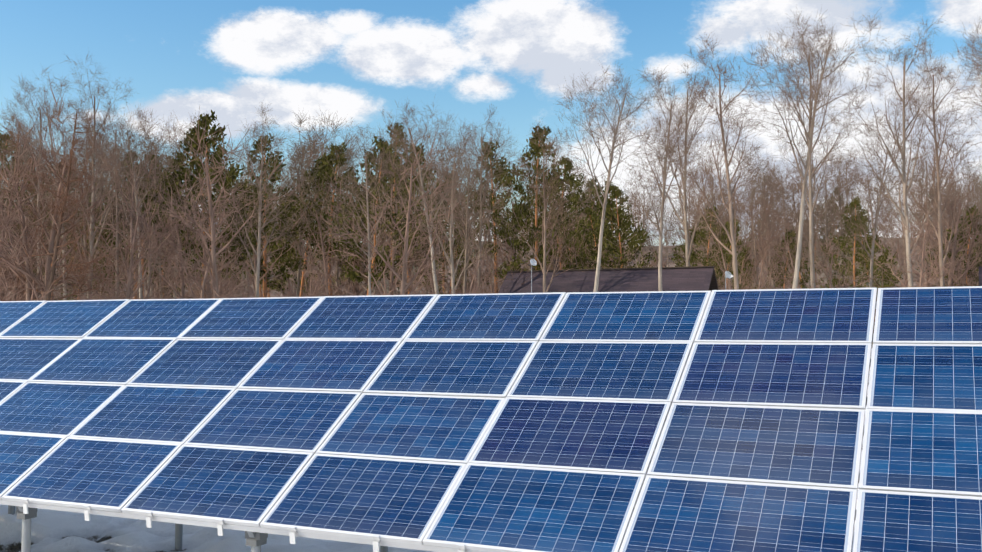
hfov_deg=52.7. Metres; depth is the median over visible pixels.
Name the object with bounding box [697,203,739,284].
bare tree
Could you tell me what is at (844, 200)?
bare tree
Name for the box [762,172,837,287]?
bare tree
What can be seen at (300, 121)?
bare tree
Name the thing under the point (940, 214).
bare tree
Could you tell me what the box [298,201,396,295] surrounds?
brush tree
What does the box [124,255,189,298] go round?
brush tree
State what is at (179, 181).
bare tree
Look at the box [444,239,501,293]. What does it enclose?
brush tree
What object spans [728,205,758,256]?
bare hill tree
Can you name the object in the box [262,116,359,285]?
bare tree
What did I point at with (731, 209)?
bare tree
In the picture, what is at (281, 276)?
brush tree
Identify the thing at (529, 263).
bare hill tree
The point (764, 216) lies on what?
bare tree
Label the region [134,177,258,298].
brush tree
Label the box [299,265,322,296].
brush tree
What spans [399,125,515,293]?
bare tree
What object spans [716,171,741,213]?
bare hill tree
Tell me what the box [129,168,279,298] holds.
brush tree
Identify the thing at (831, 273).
brush tree
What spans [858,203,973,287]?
brush tree
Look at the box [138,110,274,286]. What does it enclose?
pine tree
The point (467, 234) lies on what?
bare tree
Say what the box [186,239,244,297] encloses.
brush tree
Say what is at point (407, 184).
pine tree
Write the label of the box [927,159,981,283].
bare tree
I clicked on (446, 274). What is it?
bare tree
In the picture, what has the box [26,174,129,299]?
brush tree
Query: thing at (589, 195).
bare tree
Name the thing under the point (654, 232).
bare tree
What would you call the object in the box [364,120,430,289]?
bare tree
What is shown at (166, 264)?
pine tree
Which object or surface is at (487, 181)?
bare tree
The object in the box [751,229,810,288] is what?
young pine tree
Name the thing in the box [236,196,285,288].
pine tree
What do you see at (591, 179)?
pine tree
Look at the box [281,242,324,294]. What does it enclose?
brush tree
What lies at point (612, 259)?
brush tree
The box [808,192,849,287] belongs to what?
bare hill tree
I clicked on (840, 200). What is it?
bare tree
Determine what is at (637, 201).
bare tree
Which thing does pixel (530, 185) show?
bare tree
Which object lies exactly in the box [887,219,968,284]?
brush tree
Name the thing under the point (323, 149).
bare tree
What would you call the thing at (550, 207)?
bare tree
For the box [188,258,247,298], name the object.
brush tree
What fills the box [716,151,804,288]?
bare tree
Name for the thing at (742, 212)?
bare hill tree
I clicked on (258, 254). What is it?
bare tree
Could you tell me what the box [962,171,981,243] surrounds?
bare tree
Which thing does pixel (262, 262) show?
pine tree
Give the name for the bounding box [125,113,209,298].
bare tree
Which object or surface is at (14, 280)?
brush tree
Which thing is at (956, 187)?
bare hill tree
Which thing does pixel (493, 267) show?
brush tree
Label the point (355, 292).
brush tree
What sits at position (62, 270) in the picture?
brush tree
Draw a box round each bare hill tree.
[500,236,530,267]
[516,207,551,269]
[614,224,641,266]
[626,194,651,250]
[656,211,675,266]
[715,177,742,218]
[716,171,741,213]
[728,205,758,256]
[735,187,750,237]
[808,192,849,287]
[871,203,897,243]
[873,190,902,261]
[877,218,906,281]
[879,197,923,273]
[930,178,965,227]
[948,174,969,211]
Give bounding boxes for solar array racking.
[0,301,876,551]
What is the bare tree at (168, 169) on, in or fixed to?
on the ground snow
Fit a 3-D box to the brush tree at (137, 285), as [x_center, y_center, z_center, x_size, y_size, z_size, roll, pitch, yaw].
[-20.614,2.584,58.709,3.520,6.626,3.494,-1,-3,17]
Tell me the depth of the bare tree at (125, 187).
110.22 m
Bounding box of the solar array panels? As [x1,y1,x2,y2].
[0,286,981,551]
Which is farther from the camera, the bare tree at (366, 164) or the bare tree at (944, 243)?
the bare tree at (944, 243)
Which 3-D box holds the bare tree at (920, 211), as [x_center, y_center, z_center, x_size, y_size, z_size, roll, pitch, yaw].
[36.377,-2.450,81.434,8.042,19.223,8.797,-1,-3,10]
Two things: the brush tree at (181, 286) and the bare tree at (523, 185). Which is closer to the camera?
the brush tree at (181, 286)
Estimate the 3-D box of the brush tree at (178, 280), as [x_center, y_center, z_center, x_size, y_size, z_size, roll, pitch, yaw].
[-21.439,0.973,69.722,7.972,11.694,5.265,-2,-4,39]
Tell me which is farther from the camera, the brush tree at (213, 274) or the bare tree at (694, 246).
the bare tree at (694, 246)
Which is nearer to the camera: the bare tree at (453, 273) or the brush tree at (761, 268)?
the bare tree at (453, 273)
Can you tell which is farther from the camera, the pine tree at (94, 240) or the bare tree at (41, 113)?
the pine tree at (94, 240)
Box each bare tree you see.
[0,75,102,296]
[0,102,52,298]
[0,111,29,236]
[0,134,55,271]
[2,64,123,300]
[22,136,90,295]
[26,50,164,299]
[32,124,125,288]
[46,141,120,250]
[52,98,162,297]
[63,107,140,287]
[68,131,138,299]
[84,105,191,298]
[95,124,195,294]
[100,114,207,298]
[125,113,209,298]
[125,137,170,298]
[128,148,201,298]
[146,141,234,293]
[164,172,227,298]
[198,102,305,297]
[212,122,295,297]
[216,165,279,297]
[252,138,342,296]
[259,110,354,291]
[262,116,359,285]
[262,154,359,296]
[273,158,327,267]
[278,159,325,295]
[279,110,373,295]
[290,141,360,272]
[299,113,369,294]
[316,117,424,295]
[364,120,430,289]
[371,97,492,293]
[371,131,466,288]
[374,136,441,280]
[395,137,461,294]
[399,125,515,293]
[416,141,500,271]
[420,104,518,292]
[425,139,474,292]
[429,123,519,293]
[440,124,526,291]
[477,149,526,260]
[482,116,595,292]
[487,144,580,240]
[497,134,589,268]
[523,155,587,266]
[541,161,605,248]
[550,62,676,291]
[564,165,614,268]
[566,185,633,267]
[604,65,723,290]
[608,195,668,267]
[614,159,680,266]
[632,46,759,266]
[632,187,699,266]
[644,34,790,289]
[648,176,705,266]
[657,153,758,265]
[667,153,753,264]
[668,179,718,265]
[675,192,745,262]
[688,188,741,270]
[694,199,758,289]
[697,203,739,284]
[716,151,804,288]
[724,187,794,289]
[726,168,795,286]
[727,152,808,286]
[738,195,800,288]
[740,7,893,288]
[740,155,804,287]
[742,7,868,288]
[756,154,824,287]
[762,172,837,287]
[769,175,843,280]
[776,153,881,282]
[778,153,849,288]
[787,148,882,287]
[801,142,901,287]
[821,16,968,286]
[823,178,884,286]
[828,118,924,344]
[842,159,908,300]
[853,36,981,286]
[873,150,962,271]
[874,184,937,287]
[886,140,971,280]
[897,154,981,264]
[912,184,974,286]
[914,202,959,283]
[915,170,981,283]
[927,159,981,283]
[936,191,981,275]
[945,19,981,167]
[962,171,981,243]
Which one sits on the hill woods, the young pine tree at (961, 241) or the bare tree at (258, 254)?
the young pine tree at (961, 241)
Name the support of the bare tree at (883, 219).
on the ground snow
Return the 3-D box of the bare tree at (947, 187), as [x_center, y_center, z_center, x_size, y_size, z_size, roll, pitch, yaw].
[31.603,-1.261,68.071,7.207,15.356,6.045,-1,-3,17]
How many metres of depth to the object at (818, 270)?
149.84 m
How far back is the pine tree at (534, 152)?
58.63 m
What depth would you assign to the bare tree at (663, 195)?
49.79 m
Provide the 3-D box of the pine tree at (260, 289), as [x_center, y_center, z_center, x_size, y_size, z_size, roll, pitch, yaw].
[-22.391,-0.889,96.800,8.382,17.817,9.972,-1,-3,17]
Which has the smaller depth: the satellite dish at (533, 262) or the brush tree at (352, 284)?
the satellite dish at (533, 262)
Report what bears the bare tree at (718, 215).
on the ground snow
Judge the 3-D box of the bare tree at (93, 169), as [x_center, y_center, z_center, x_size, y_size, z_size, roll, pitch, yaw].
[-19.457,-2.792,48.922,6.046,16.381,7.017,-1,-3,11]
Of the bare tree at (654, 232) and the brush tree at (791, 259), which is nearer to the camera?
the brush tree at (791, 259)
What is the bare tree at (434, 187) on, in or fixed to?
on the ground snow
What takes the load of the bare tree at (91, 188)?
on the ground snow
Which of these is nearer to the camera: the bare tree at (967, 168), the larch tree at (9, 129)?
the larch tree at (9, 129)
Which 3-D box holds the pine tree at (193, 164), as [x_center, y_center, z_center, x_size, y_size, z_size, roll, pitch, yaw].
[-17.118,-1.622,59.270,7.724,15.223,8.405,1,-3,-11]
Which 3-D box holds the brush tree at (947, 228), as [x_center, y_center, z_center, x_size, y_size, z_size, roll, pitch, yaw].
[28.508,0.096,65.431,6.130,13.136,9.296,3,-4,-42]
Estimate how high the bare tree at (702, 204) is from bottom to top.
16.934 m
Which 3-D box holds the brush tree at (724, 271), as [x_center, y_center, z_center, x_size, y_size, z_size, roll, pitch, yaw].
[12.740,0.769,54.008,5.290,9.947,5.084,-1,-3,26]
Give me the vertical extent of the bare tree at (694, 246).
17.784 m
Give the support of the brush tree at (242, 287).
on the ground snow
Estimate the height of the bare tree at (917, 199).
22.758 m
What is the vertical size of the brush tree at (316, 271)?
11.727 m
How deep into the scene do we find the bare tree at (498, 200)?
115.67 m
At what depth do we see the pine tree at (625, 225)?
62.78 m
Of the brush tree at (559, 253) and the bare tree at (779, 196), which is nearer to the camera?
the brush tree at (559, 253)
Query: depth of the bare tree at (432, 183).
101.95 m
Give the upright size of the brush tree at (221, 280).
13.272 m
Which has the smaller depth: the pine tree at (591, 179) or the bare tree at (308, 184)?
the bare tree at (308, 184)
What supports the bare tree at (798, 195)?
on the ground snow
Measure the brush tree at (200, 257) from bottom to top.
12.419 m
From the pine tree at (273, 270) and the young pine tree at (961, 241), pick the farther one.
the pine tree at (273, 270)
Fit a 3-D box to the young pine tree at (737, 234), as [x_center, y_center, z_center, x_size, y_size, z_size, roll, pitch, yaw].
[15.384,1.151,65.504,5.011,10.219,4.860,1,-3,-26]
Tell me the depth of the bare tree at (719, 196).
85.98 m
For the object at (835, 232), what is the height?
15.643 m
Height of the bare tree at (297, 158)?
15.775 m
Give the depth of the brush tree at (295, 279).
81.93 m
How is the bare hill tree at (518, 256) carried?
on the hill woods
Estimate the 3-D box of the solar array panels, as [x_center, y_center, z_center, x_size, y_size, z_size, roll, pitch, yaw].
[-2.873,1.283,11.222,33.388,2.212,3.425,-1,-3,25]
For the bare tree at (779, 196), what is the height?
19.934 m
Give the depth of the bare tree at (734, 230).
85.31 m
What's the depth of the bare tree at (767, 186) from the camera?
92.52 m
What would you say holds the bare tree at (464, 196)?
on the ground snow
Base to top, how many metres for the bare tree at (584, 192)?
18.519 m
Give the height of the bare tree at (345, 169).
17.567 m
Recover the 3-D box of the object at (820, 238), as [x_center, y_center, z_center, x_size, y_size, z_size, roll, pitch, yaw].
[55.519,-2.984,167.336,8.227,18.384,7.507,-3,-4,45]
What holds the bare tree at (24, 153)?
on the ground snow
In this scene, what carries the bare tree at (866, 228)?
on the ground snow
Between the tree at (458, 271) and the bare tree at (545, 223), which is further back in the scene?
the tree at (458, 271)
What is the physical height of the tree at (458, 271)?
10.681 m
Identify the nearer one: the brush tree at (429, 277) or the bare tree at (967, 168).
the brush tree at (429, 277)
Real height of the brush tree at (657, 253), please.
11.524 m
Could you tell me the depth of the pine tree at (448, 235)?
107.82 m
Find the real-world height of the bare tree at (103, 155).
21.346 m
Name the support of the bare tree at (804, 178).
on the ground snow
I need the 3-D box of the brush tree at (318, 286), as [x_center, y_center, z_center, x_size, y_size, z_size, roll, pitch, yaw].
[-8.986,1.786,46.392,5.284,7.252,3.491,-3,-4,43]
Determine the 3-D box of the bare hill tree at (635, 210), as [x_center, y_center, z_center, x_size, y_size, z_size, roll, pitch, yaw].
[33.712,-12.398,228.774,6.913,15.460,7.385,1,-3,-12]
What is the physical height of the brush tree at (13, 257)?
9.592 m
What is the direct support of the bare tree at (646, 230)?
on the ground snow
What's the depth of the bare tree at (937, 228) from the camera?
77.19 m
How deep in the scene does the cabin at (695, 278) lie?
54.58 m
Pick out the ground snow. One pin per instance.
(57, 531)
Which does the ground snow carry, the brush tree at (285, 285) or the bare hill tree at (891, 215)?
the brush tree at (285, 285)
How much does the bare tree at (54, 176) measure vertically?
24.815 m
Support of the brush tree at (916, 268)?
on the ground snow
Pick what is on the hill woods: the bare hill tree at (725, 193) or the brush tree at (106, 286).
the bare hill tree at (725, 193)
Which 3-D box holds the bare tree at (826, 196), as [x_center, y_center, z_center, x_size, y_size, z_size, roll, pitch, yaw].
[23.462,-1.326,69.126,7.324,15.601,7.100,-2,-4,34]
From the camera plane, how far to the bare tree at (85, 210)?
62.95 m
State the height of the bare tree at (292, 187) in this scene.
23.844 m
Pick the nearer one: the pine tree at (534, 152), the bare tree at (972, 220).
the pine tree at (534, 152)
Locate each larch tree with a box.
[0,103,139,300]
[0,116,58,300]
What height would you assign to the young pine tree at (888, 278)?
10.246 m
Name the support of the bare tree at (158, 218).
on the ground snow
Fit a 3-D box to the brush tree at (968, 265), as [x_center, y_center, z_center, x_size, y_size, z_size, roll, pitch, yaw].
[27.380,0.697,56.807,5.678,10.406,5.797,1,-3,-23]
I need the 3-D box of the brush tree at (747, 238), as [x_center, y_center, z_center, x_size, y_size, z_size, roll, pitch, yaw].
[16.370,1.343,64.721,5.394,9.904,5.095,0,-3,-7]
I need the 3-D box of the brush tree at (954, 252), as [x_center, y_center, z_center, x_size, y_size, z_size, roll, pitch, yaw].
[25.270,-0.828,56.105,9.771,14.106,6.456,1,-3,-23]
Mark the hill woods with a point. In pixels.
(673, 265)
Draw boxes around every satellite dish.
[530,259,536,292]
[725,271,732,289]
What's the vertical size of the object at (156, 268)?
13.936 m
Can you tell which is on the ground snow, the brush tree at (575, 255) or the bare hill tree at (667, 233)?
the brush tree at (575, 255)
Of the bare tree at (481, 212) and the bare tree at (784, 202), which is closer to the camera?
the bare tree at (481, 212)
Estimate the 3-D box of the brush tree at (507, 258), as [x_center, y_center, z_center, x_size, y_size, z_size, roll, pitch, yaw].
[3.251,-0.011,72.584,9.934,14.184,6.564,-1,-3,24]
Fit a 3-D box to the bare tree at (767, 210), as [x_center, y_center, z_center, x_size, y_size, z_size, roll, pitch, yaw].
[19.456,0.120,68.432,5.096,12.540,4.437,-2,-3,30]
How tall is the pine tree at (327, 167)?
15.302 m
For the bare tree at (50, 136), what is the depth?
60.85 m
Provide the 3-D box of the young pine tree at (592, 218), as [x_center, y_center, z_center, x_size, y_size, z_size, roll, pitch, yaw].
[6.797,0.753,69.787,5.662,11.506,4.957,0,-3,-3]
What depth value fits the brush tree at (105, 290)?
84.16 m
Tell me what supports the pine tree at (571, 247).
on the ground snow
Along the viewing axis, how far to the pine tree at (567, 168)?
74.46 m
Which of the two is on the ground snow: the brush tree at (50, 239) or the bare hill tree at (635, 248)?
the brush tree at (50, 239)
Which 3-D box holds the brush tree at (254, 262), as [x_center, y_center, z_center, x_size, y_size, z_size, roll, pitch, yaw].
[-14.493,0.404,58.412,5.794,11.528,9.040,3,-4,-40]
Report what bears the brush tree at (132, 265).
on the ground snow
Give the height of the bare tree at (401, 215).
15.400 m
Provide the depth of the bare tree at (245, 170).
82.59 m
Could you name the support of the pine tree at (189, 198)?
on the ground snow
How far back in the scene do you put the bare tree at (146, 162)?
76.33 m
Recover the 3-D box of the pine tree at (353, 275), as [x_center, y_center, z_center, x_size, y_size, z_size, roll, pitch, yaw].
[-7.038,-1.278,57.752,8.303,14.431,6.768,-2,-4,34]
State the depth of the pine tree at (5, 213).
56.61 m
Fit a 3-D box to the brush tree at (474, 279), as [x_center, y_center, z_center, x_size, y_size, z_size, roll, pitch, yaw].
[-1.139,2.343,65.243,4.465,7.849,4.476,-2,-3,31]
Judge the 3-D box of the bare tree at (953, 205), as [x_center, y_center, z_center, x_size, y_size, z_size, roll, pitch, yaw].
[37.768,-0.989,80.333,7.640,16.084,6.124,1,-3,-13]
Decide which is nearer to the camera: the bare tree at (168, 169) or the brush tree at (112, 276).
the brush tree at (112, 276)
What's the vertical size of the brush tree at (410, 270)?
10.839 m
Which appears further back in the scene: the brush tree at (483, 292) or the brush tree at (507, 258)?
the brush tree at (507, 258)
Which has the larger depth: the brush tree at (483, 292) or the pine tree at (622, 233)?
the pine tree at (622, 233)
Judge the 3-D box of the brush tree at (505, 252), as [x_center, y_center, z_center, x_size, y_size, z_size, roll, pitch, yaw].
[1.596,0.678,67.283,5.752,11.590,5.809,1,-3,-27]
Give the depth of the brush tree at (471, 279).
68.99 m
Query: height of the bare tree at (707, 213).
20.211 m
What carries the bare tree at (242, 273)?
on the ground snow
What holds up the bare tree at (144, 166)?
on the ground snow
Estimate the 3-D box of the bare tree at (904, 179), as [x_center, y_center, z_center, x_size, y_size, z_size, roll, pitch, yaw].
[18.983,-3.664,46.146,6.818,17.870,7.222,0,-3,-1]
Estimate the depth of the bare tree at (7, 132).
93.25 m
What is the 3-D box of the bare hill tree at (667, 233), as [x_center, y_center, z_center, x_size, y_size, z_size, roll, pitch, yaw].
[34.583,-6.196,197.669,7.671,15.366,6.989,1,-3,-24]
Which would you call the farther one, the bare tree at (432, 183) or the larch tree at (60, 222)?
the bare tree at (432, 183)
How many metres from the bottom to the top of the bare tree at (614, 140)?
15.986 m
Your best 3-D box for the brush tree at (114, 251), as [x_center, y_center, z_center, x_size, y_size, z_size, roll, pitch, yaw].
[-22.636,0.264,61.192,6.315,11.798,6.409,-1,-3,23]
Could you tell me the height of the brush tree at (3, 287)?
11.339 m
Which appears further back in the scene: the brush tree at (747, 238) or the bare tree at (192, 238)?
the bare tree at (192, 238)
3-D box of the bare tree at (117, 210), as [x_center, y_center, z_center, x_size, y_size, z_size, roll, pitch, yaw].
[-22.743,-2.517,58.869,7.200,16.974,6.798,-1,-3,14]
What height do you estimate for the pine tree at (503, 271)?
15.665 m
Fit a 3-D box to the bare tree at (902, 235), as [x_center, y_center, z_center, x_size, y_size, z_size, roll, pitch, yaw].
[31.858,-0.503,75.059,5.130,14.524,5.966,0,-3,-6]
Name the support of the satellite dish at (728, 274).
on the ground snow
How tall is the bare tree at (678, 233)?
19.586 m
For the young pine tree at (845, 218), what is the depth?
61.95 m
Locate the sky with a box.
[0,0,981,261]
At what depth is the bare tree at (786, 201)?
97.08 m
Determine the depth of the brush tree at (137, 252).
48.90 m
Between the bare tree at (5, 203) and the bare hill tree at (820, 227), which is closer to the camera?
the bare tree at (5, 203)
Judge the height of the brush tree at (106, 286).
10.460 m
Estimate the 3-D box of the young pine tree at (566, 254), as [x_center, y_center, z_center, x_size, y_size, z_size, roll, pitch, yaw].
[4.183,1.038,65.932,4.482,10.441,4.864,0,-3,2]
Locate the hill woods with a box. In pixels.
[0,237,966,346]
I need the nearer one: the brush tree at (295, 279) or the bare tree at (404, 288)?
the bare tree at (404, 288)
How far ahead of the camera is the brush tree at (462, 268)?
66.03 m
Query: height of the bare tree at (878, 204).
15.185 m
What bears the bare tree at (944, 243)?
on the ground snow
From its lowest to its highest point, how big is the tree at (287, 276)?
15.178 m
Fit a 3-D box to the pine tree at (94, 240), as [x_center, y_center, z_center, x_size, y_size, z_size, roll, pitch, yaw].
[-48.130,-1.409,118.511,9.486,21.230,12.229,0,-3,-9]
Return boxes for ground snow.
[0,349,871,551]
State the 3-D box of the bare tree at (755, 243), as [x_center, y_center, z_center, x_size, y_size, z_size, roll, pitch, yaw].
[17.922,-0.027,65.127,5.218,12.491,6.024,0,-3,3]
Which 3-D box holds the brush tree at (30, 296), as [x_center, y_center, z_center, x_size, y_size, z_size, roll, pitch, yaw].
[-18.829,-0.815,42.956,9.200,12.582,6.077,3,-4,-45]
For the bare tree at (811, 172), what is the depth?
54.96 m
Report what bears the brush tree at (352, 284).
on the ground snow
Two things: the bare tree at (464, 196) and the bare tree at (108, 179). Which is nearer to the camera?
the bare tree at (464, 196)
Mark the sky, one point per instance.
(355, 59)
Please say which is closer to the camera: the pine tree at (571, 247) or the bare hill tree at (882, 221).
the pine tree at (571, 247)
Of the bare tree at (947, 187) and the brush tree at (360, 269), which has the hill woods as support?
the brush tree at (360, 269)
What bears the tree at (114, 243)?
on the ground snow
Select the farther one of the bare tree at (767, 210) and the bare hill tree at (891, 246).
the bare hill tree at (891, 246)
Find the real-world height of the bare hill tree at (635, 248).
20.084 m
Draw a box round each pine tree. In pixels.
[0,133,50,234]
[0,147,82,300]
[0,198,20,249]
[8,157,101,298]
[20,171,105,296]
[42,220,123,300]
[68,177,104,293]
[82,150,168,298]
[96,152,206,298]
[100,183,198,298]
[121,168,206,286]
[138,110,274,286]
[138,126,267,298]
[151,156,207,288]
[195,133,322,297]
[217,178,297,296]
[222,179,298,296]
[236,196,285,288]
[267,142,377,295]
[316,136,444,295]
[331,152,442,293]
[339,122,464,288]
[360,143,469,293]
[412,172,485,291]
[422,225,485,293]
[426,140,534,293]
[485,126,613,270]
[516,154,615,269]
[524,215,586,270]
[546,216,605,269]
[556,177,631,260]
[575,207,628,268]
[577,185,655,268]
[578,181,658,267]
[665,206,749,286]
[699,216,771,289]
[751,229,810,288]
[815,196,897,294]
[828,216,902,320]
[917,205,981,286]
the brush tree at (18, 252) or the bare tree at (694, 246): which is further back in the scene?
the bare tree at (694, 246)
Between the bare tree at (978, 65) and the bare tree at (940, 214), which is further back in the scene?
the bare tree at (940, 214)
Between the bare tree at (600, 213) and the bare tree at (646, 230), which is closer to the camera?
the bare tree at (600, 213)
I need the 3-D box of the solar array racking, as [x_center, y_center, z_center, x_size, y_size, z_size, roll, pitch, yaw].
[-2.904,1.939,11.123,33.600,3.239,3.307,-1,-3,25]
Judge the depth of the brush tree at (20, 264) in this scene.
45.45 m
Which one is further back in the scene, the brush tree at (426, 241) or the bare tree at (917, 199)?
the bare tree at (917, 199)
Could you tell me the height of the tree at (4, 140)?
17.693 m
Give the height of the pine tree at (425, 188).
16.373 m
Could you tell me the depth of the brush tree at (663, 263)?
73.37 m
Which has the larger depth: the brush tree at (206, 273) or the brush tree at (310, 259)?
the brush tree at (310, 259)
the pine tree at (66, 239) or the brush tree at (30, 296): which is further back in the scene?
the pine tree at (66, 239)
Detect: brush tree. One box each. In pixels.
[0,75,143,300]
[0,110,157,300]
[0,157,70,300]
[0,165,77,300]
[0,182,70,300]
[0,202,59,300]
[0,220,72,300]
[15,233,69,298]
[21,154,184,299]
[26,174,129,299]
[59,247,137,300]
[65,187,168,298]
[73,239,128,299]
[74,133,229,298]
[78,253,137,299]
[104,106,304,298]
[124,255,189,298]
[125,269,154,298]
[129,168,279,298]
[133,237,190,298]
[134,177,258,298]
[139,161,260,298]
[145,247,212,298]
[168,250,248,298]
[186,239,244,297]
[188,194,318,297]
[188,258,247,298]
[226,272,254,297]
[239,168,371,296]
[246,220,307,296]
[272,267,332,296]
[275,250,341,294]
[278,252,345,296]
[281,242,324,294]
[284,242,344,296]
[298,170,389,296]
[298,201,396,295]
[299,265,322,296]
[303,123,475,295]
[331,256,384,295]
[338,241,388,295]
[345,168,468,294]
[358,207,459,294]
[397,225,492,294]
[407,241,449,294]
[413,209,509,293]
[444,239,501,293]
[446,247,502,293]
[458,257,500,293]
[461,241,536,293]
[474,204,522,287]
[481,248,509,293]
[484,184,562,277]
[522,223,587,270]
[534,209,634,268]
[578,243,652,268]
[633,239,670,267]
[635,246,680,267]
[688,202,765,289]
[727,226,775,289]
[741,225,794,289]
[745,196,827,288]
[772,230,883,309]
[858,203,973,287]
[863,150,981,289]
[882,183,978,287]
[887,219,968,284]
[898,246,934,286]
[924,205,981,286]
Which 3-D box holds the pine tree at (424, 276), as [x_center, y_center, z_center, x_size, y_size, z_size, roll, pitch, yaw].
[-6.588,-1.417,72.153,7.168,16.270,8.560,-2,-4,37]
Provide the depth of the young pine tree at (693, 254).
62.56 m
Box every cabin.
[498,259,718,292]
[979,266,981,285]
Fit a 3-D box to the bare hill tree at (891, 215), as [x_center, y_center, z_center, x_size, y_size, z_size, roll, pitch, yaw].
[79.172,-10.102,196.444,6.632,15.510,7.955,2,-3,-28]
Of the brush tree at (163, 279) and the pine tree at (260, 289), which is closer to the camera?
the brush tree at (163, 279)
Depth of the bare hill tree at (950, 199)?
165.31 m
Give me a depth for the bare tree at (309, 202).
117.34 m
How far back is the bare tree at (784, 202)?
116.56 m
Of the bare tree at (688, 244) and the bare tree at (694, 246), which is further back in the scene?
the bare tree at (694, 246)

